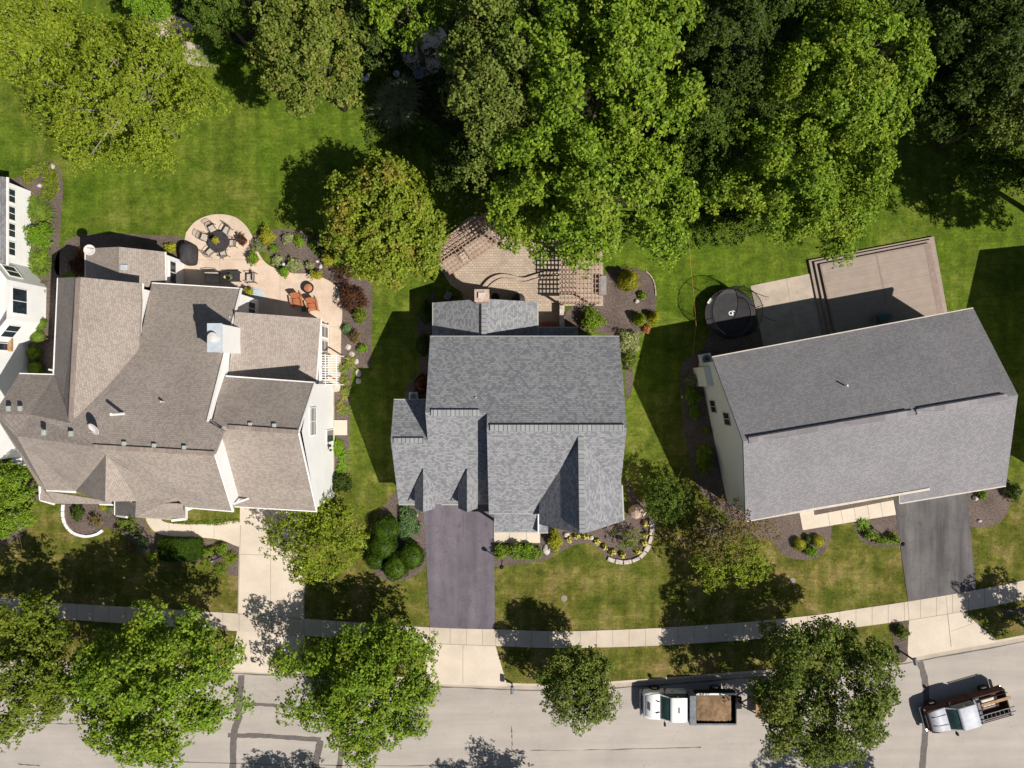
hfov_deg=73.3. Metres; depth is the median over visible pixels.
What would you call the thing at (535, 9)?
back tree
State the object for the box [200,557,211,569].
shrub
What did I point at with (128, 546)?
shrub
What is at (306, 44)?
back tree
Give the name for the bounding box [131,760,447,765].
street crack
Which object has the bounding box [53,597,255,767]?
street tree
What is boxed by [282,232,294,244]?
shrub
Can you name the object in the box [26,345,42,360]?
shrub
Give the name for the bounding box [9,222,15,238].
window
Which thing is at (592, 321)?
shrub
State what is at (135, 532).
shrub
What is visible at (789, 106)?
undergrowth
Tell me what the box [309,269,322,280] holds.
potted plant
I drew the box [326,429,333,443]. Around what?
door
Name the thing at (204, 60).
shrub
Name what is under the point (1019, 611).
mulch bed
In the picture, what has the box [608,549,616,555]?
flower clump
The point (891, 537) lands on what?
shrub
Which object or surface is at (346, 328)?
shrub
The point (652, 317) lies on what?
shrub
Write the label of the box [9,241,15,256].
window
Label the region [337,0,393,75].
back tree
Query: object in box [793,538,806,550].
shrub
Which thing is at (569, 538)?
flower clump
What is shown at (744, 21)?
back tree
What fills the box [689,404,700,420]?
shrub
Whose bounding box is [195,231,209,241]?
patio chair
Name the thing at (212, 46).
ground cover
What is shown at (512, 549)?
shrub
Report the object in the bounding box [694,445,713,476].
shrub
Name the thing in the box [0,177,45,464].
white neighbour house
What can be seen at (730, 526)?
yard tree
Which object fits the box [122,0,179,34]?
back tree
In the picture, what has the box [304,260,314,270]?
shrub
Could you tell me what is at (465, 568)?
drive seam
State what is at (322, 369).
window
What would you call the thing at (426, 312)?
shrub
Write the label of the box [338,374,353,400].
shrub
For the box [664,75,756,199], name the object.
back tree
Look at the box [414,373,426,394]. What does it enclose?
shrub
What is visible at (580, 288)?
pergola
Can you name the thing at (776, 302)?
patio
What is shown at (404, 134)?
undergrowth
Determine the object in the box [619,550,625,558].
flower clump
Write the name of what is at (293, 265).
shrub
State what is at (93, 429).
satellite dish
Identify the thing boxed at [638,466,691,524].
yard tree
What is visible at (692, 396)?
shrub
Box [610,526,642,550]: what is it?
shrub
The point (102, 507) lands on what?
shrub
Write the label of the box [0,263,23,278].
window
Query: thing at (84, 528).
mulch bed
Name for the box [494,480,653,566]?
mulch bed
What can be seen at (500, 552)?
shrub
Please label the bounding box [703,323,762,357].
mulch bed
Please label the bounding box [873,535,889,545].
shrub
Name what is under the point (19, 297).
window
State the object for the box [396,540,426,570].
clipped shrub
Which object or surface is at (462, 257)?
patio armchair
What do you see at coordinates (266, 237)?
shrub
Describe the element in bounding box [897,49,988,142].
back tree
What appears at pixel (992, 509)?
mulch bed
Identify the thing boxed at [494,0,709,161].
back tree
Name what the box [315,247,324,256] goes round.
shrub
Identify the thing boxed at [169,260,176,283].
window
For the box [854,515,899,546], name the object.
mulch bed
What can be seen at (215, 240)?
potted plant
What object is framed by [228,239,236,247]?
patio chair
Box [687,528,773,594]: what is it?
yard tree
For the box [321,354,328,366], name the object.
window
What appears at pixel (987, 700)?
tarp bundle
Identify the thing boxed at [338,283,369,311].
shrub
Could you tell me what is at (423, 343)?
shrub
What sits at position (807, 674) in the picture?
street tree
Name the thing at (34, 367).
shrub
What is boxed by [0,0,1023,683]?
lawn
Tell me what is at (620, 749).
street crack
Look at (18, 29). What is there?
yard tree
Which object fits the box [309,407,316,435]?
window
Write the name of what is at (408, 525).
shrub
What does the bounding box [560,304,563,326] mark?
wall
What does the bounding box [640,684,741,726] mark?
dump truck
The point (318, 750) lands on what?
tar patch
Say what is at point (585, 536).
flower clump
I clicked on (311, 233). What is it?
shrub
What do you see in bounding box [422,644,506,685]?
apron concrete
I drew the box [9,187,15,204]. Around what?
window
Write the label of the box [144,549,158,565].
shrub
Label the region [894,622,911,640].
shrub
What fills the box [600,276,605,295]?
storage bench
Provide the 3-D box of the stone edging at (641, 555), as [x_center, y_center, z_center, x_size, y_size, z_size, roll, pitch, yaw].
[9.965,12.999,54.938,4.981,0.263,1.878,-42,90,0]
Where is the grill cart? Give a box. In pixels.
[444,291,452,300]
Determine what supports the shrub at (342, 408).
on the mulch bed at (305, 253)
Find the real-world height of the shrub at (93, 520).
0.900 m
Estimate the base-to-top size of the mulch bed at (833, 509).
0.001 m
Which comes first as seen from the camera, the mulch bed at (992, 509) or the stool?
the stool
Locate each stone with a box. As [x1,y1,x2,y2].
[355,369,360,376]
[543,544,549,554]
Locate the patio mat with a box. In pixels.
[247,288,264,302]
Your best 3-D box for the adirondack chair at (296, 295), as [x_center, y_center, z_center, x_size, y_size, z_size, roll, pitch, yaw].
[-17.063,-6.690,54.448,0.978,0.984,1.188,-9,90,0]
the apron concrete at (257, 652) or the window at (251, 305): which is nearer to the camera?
the window at (251, 305)
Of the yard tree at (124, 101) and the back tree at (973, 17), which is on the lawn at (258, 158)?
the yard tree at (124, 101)
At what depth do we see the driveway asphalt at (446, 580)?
54.97 m
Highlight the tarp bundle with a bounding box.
[979,695,995,708]
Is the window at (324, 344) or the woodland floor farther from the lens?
the woodland floor
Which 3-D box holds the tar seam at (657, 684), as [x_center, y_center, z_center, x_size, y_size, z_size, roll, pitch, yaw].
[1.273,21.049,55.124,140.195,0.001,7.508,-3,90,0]
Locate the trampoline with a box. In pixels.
[704,284,762,339]
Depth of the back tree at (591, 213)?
42.91 m
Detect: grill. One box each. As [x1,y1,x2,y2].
[179,243,197,265]
[492,293,498,298]
[872,313,892,321]
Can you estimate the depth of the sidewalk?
54.95 m
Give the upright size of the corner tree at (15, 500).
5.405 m
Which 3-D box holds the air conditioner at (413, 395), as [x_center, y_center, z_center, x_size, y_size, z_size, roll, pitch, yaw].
[-7.780,0.987,54.568,0.700,0.815,0.700,0,90,0]
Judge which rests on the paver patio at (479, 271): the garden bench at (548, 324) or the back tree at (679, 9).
the garden bench at (548, 324)
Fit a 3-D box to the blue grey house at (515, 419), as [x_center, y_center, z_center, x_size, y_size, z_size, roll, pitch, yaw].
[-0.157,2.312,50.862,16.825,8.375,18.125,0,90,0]
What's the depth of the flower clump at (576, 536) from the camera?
54.73 m
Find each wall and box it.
[481,270,558,288]
[487,274,558,288]
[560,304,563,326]
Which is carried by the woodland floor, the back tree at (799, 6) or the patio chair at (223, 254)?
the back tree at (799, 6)
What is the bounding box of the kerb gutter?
[0,637,1023,689]
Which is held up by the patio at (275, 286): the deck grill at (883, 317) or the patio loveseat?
the patio loveseat
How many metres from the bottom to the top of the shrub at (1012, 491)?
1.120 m
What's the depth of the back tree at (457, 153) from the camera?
47.33 m
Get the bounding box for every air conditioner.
[409,392,418,398]
[698,353,711,362]
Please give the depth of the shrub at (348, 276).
54.02 m
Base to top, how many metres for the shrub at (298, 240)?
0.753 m
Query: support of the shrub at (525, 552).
on the mulch bed at (627, 523)
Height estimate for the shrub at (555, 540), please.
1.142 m
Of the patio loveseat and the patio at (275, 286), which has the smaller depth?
the patio loveseat
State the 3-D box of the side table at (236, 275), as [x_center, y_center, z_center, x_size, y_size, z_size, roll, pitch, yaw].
[-22.038,-8.522,54.718,1.000,0.485,0.850,0,90,0]
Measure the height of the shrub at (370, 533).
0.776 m
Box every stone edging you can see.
[61,504,102,537]
[607,519,654,564]
[646,271,655,295]
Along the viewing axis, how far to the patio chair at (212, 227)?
54.48 m
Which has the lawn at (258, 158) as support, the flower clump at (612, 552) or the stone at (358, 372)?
the stone at (358, 372)
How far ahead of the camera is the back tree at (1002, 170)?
49.38 m
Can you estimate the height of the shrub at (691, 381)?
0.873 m
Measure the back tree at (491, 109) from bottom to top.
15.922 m
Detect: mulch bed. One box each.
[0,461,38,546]
[9,161,62,373]
[54,234,184,275]
[65,504,238,575]
[254,229,372,489]
[365,490,425,580]
[404,290,434,398]
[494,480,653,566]
[565,267,655,398]
[680,349,831,559]
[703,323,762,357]
[814,497,897,514]
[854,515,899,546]
[893,620,908,662]
[967,487,1010,527]
[1001,607,1023,622]
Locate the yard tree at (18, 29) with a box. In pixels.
[0,0,94,88]
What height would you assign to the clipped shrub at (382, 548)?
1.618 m
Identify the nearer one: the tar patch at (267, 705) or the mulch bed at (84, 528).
the mulch bed at (84, 528)
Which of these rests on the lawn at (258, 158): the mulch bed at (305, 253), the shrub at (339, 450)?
the mulch bed at (305, 253)
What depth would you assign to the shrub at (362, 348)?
54.66 m
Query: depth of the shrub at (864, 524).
54.79 m
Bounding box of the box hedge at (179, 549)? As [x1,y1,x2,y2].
[156,536,205,562]
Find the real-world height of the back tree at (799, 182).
13.180 m
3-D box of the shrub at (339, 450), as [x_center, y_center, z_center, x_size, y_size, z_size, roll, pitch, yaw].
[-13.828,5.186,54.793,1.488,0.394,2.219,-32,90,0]
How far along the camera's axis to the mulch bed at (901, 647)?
54.98 m
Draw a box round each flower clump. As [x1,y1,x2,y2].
[566,536,571,542]
[573,532,580,538]
[582,533,589,539]
[593,538,600,545]
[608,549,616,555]
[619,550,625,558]
[634,547,641,554]
[640,540,647,546]
[641,520,648,527]
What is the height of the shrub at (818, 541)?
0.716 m
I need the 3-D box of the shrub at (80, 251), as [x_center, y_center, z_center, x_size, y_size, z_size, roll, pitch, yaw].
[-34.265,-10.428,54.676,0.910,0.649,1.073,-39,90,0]
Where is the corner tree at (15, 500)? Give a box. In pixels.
[0,460,38,546]
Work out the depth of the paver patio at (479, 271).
54.95 m
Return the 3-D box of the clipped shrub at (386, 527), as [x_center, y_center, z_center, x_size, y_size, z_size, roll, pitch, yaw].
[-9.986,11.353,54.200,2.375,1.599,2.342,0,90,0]
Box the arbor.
[322,354,343,385]
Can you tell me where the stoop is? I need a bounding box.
[334,420,346,434]
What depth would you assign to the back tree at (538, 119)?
47.85 m
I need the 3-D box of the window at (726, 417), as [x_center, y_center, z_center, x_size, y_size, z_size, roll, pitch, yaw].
[15.731,2.557,50.400,0.063,1.420,1.020,-11,90,0]
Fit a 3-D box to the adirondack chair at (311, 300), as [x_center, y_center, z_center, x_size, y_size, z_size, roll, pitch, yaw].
[-15.832,-6.293,54.448,0.977,0.984,1.188,-9,90,0]
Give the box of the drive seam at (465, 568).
[463,515,469,627]
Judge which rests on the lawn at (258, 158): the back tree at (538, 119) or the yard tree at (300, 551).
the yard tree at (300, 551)
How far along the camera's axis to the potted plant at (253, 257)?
54.12 m
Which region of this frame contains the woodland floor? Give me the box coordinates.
[116,0,1023,220]
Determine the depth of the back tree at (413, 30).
46.29 m
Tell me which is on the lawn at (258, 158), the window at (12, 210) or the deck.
the deck
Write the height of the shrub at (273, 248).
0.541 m
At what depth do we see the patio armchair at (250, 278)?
54.52 m
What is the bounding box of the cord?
[689,246,695,348]
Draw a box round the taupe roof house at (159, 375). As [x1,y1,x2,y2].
[0,247,333,521]
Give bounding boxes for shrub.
[23,222,54,251]
[26,190,57,229]
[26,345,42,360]
[27,247,55,279]
[27,361,43,372]
[29,330,45,344]
[36,248,47,266]
[36,317,46,330]
[67,253,84,276]
[69,504,85,522]
[75,247,84,259]
[87,514,102,527]
[99,505,107,512]
[106,505,113,513]
[114,517,137,532]
[123,540,135,552]
[128,524,142,540]
[137,535,149,549]
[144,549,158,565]
[162,243,175,253]
[192,40,219,69]
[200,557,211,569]
[202,546,215,556]
[208,47,243,65]
[212,542,226,555]
[213,560,228,576]
[222,549,238,565]
[250,239,264,251]
[259,224,275,247]
[269,243,279,252]
[272,253,282,268]
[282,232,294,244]
[285,255,302,273]
[293,233,305,247]
[304,228,315,238]
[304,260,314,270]
[308,240,317,251]
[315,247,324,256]
[321,249,336,268]
[330,265,354,286]
[332,474,354,492]
[333,436,349,461]
[335,354,358,373]
[335,400,353,417]
[335,457,349,475]
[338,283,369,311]
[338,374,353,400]
[340,323,350,333]
[346,329,360,343]
[352,306,367,324]
[357,344,367,352]
[364,528,374,552]
[365,552,385,569]
[366,69,427,136]
[369,534,397,560]
[371,514,399,541]
[382,552,408,581]
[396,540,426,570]
[398,505,422,543]
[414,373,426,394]
[416,333,429,356]
[420,299,431,324]
[494,541,508,559]
[505,540,521,560]
[518,542,534,560]
[530,545,542,561]
[547,528,562,554]
[581,304,607,334]
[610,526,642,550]
[615,265,641,290]
[619,328,640,352]
[622,346,639,372]
[631,311,647,328]
[637,291,646,299]
[642,324,651,333]
[647,309,660,324]
[683,373,696,389]
[684,385,702,404]
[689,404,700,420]
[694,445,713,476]
[696,442,711,457]
[701,427,709,434]
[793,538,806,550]
[803,534,811,541]
[804,545,816,557]
[812,535,825,547]
[855,517,870,531]
[861,527,879,540]
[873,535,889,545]
[888,531,900,545]
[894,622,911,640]
[975,490,988,499]
[1003,479,1023,502]
[1007,612,1023,625]
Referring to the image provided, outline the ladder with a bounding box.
[980,706,1015,720]
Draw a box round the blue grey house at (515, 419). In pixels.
[391,289,626,533]
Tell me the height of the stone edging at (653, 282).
0.115 m
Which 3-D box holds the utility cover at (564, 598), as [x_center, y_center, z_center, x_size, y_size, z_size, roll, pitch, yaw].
[4.160,17.120,54.980,0.520,0.040,0.520,0,90,0]
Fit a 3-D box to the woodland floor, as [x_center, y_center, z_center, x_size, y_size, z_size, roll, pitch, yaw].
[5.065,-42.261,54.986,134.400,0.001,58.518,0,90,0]
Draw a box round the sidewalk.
[0,580,1023,647]
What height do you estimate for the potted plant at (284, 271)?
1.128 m
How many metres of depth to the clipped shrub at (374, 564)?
54.16 m
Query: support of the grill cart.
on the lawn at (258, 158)
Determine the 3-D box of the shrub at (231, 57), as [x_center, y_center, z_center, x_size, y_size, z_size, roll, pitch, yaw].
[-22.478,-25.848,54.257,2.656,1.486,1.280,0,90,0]
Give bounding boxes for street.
[0,641,1023,767]
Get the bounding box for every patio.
[184,214,341,391]
[439,215,602,326]
[483,270,559,302]
[750,274,822,346]
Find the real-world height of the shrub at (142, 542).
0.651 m
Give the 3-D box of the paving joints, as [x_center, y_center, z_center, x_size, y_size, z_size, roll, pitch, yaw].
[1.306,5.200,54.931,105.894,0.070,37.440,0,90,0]
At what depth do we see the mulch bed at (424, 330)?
54.98 m
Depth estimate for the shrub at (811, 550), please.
54.52 m
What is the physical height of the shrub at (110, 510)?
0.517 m
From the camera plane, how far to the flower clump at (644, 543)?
54.72 m
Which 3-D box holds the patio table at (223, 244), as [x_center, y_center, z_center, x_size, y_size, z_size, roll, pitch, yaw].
[-23.142,-11.215,54.597,1.680,0.714,1.680,0,90,0]
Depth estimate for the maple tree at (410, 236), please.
50.16 m
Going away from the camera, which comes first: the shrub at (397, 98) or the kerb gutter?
the shrub at (397, 98)
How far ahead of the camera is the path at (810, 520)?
54.97 m
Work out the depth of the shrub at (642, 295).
54.65 m
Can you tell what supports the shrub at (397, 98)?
on the woodland floor
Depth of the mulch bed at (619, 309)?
54.98 m
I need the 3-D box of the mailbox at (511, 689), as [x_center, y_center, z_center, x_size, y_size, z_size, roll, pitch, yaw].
[0.015,23.970,54.375,0.270,1.350,0.540,0,90,0]
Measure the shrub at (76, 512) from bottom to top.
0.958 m
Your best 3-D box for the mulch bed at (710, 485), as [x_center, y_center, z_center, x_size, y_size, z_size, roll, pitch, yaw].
[18.002,6.717,54.984,6.916,0.001,19.036,-35,90,0]
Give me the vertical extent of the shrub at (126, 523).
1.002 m
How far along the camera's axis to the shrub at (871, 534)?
54.46 m
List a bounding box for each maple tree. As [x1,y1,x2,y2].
[317,146,450,292]
[404,225,443,279]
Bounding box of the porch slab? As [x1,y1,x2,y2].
[494,533,539,542]
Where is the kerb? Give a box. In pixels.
[8,635,1023,685]
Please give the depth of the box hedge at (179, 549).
53.94 m
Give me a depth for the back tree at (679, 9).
46.85 m
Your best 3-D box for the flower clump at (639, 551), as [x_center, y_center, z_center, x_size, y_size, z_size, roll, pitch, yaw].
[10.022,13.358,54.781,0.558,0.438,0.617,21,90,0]
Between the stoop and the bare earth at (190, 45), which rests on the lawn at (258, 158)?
the bare earth at (190, 45)
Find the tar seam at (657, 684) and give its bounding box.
[0,641,1023,690]
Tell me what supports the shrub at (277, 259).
on the mulch bed at (305, 253)
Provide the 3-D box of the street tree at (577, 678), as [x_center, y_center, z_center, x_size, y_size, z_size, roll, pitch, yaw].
[4.969,22.288,51.838,6.622,6.541,6.588,0,90,0]
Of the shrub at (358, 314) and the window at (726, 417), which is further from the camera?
the shrub at (358, 314)
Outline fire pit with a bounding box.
[302,282,313,292]
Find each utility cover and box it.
[561,595,566,601]
[789,577,795,583]
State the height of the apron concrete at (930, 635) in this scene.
0.160 m
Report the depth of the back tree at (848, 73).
42.80 m
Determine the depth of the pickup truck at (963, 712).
53.81 m
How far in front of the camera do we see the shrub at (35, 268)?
54.68 m
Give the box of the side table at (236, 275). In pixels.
[227,271,241,281]
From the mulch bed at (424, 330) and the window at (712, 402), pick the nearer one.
the window at (712, 402)
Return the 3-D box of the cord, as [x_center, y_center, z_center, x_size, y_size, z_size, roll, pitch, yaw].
[14.113,-6.886,53.650,0.390,1.724,9.183,-5,90,0]
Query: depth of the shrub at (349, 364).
54.80 m
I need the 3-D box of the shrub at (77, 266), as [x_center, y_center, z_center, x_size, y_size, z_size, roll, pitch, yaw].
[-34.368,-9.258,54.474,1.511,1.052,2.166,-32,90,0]
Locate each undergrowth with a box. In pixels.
[323,24,452,157]
[674,165,796,250]
[722,55,824,149]
[923,31,1023,147]
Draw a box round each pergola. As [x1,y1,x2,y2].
[440,211,502,277]
[559,250,600,306]
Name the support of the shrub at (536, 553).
on the mulch bed at (627, 523)
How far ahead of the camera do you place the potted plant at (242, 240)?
54.17 m
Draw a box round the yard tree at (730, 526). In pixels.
[685,494,781,567]
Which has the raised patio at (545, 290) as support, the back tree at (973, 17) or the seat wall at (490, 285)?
the seat wall at (490, 285)
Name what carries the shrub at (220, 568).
on the mulch bed at (84, 528)
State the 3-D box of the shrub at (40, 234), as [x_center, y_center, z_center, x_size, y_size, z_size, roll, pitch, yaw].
[-37.400,-11.618,54.295,2.436,1.410,2.369,0,90,0]
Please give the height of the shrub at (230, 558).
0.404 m
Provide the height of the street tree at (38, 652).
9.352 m
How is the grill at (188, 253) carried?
on the patio at (275, 286)
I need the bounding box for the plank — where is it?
[981,696,1011,706]
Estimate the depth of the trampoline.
54.11 m
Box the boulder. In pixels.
[628,504,645,518]
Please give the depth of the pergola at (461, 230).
52.52 m
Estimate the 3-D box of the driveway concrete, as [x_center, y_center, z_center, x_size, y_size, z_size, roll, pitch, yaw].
[-19.240,14.240,54.966,5.360,0.001,9.120,0,90,0]
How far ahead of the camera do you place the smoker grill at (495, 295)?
53.87 m
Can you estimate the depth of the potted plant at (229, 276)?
53.71 m
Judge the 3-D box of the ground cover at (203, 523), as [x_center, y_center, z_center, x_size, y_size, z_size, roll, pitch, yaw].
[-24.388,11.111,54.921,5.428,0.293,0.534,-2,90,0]
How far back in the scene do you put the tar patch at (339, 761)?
55.12 m
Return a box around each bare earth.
[140,15,192,37]
[182,41,209,65]
[401,27,446,75]
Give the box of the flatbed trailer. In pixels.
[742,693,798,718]
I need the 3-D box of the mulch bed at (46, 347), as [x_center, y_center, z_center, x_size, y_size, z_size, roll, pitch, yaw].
[-38.271,-8.632,54.984,4.782,0.001,18.424,0,90,0]
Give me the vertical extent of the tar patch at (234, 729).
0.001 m
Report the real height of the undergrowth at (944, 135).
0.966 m
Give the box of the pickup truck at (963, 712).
[918,685,1013,735]
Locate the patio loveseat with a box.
[203,271,222,283]
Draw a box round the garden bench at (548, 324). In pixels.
[542,322,555,326]
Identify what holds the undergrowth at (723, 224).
on the woodland floor
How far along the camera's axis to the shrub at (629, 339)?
54.23 m
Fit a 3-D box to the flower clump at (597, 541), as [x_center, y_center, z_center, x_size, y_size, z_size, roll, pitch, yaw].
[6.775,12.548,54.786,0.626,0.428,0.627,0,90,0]
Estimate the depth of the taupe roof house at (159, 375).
47.64 m
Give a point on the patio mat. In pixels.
(258, 294)
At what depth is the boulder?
54.22 m
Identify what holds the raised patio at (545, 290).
on the paver patio at (479, 271)
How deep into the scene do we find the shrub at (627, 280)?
54.11 m
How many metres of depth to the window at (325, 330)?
53.82 m
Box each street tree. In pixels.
[0,588,90,752]
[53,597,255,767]
[267,611,441,767]
[535,643,623,736]
[745,615,905,767]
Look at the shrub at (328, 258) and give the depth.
54.34 m
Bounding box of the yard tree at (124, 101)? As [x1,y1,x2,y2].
[12,5,235,179]
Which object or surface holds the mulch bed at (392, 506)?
on the lawn at (258, 158)
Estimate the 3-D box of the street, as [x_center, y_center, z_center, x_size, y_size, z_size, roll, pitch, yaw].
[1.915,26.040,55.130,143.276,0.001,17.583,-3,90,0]
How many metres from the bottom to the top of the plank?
0.050 m
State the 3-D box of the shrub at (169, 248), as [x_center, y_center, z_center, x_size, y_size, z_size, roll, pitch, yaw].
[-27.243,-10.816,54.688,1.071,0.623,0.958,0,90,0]
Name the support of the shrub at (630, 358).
on the mulch bed at (619, 309)
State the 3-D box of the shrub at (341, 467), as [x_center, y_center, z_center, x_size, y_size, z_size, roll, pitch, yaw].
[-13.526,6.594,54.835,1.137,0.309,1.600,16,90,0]
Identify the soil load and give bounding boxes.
[697,695,730,721]
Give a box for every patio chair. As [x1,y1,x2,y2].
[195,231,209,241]
[201,247,215,258]
[204,221,218,232]
[218,250,229,259]
[221,223,232,234]
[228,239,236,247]
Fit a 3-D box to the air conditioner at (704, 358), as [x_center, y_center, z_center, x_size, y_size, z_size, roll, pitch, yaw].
[15.322,-1.974,54.568,0.850,0.815,0.850,-10,90,0]
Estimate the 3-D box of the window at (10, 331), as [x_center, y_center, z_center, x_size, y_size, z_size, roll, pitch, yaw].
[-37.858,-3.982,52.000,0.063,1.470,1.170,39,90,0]
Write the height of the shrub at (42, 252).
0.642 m
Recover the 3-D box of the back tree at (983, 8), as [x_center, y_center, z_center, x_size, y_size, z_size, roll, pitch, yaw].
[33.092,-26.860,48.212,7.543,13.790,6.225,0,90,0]
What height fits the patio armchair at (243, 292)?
0.957 m
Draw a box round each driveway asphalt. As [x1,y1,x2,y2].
[424,504,494,628]
[894,493,975,600]
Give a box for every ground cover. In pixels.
[20,161,59,201]
[172,519,239,525]
[197,40,250,65]
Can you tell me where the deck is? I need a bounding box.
[808,236,946,334]
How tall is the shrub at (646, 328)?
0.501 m
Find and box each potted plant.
[211,236,219,244]
[226,274,233,279]
[237,232,246,245]
[244,287,254,294]
[248,250,258,266]
[277,266,288,278]
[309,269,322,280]
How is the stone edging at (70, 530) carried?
on the lawn at (258, 158)
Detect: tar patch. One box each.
[228,733,320,741]
[229,675,244,767]
[243,702,297,708]
[312,740,323,767]
[336,747,344,767]
[917,661,928,767]
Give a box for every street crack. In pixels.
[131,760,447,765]
[531,747,700,750]
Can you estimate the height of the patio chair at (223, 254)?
0.960 m
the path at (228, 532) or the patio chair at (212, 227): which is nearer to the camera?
the patio chair at (212, 227)
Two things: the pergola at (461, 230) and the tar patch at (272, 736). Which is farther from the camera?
the tar patch at (272, 736)
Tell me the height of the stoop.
0.120 m
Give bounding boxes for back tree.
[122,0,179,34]
[180,0,259,53]
[243,0,370,119]
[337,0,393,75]
[355,0,458,66]
[429,131,501,209]
[434,0,540,193]
[481,118,702,278]
[486,85,547,172]
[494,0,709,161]
[520,0,570,36]
[647,0,707,55]
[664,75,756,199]
[671,0,794,120]
[691,111,901,268]
[740,0,836,64]
[757,0,939,157]
[864,0,960,54]
[896,0,1023,111]
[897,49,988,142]
[923,0,1023,49]
[937,51,1023,153]
[949,138,1023,201]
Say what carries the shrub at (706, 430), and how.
on the mulch bed at (710, 485)
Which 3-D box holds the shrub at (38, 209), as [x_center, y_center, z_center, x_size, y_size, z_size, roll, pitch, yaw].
[-37.666,-13.829,54.716,2.499,0.548,3.678,-25,90,0]
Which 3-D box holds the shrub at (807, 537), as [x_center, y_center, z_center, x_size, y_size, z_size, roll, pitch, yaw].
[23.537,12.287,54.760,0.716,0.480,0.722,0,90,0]
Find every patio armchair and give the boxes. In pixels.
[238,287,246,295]
[245,272,257,283]
[457,248,468,260]
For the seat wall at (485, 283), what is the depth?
54.64 m
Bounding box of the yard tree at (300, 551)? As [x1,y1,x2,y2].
[258,495,369,585]
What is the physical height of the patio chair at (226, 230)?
0.960 m
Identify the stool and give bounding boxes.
[301,306,306,311]
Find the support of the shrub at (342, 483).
on the lawn at (258, 158)
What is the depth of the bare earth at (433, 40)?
54.98 m
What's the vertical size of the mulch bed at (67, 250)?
0.001 m
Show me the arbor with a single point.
(336, 367)
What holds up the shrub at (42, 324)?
on the mulch bed at (46, 347)
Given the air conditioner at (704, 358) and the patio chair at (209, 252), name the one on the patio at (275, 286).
the patio chair at (209, 252)
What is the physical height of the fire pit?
0.380 m
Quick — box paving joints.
[11,278,1016,654]
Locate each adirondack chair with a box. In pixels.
[289,292,303,307]
[305,297,319,312]
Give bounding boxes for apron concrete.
[231,631,307,674]
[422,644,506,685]
[908,612,995,657]
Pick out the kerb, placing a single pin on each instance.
(705, 675)
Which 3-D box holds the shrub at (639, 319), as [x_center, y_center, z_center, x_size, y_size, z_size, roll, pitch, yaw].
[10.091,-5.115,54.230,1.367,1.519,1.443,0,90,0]
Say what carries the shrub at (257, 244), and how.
on the lawn at (258, 158)
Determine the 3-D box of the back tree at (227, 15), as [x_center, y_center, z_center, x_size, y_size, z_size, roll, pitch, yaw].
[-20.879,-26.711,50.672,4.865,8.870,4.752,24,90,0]
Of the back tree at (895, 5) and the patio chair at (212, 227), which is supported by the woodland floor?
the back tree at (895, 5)
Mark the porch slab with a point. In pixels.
(519, 537)
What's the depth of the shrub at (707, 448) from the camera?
54.38 m
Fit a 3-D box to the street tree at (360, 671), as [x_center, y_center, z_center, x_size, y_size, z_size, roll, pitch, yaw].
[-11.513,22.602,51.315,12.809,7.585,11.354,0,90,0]
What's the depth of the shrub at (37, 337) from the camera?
54.38 m
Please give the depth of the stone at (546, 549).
54.84 m
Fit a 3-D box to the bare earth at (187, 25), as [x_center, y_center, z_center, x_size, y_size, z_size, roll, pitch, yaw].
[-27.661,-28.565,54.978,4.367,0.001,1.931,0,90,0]
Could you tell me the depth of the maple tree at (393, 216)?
47.15 m
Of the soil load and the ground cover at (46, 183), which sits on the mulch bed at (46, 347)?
the ground cover at (46, 183)
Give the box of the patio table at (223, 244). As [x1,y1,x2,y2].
[208,231,228,251]
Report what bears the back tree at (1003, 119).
on the lawn at (258, 158)
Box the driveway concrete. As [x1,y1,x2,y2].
[238,508,304,618]
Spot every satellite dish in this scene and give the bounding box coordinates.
[83,245,94,254]
[88,424,98,434]
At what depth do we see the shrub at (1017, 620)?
54.43 m
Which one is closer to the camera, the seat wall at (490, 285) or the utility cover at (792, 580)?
the seat wall at (490, 285)
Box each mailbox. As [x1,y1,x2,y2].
[510,683,513,693]
[906,655,917,665]
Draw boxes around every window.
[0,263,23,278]
[0,324,22,337]
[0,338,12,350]
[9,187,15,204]
[9,205,15,221]
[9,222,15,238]
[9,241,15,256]
[11,287,27,314]
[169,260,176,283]
[248,301,255,312]
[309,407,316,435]
[321,325,328,338]
[321,339,328,352]
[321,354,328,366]
[321,368,328,379]
[709,400,716,412]
[722,412,730,425]
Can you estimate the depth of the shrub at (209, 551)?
54.62 m
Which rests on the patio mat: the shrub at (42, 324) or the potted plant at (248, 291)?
the potted plant at (248, 291)
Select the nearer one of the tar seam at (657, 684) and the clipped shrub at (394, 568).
the clipped shrub at (394, 568)
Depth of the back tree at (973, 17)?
44.28 m
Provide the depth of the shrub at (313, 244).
54.60 m
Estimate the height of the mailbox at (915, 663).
1.350 m
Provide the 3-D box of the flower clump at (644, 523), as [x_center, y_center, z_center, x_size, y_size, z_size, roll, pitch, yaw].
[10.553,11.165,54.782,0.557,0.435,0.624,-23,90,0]
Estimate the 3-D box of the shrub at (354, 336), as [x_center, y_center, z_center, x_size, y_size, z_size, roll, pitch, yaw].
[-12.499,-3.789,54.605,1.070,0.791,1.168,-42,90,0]
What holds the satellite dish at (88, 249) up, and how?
attached to the taupe roof house at (159, 375)
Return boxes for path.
[146,518,239,545]
[800,500,895,529]

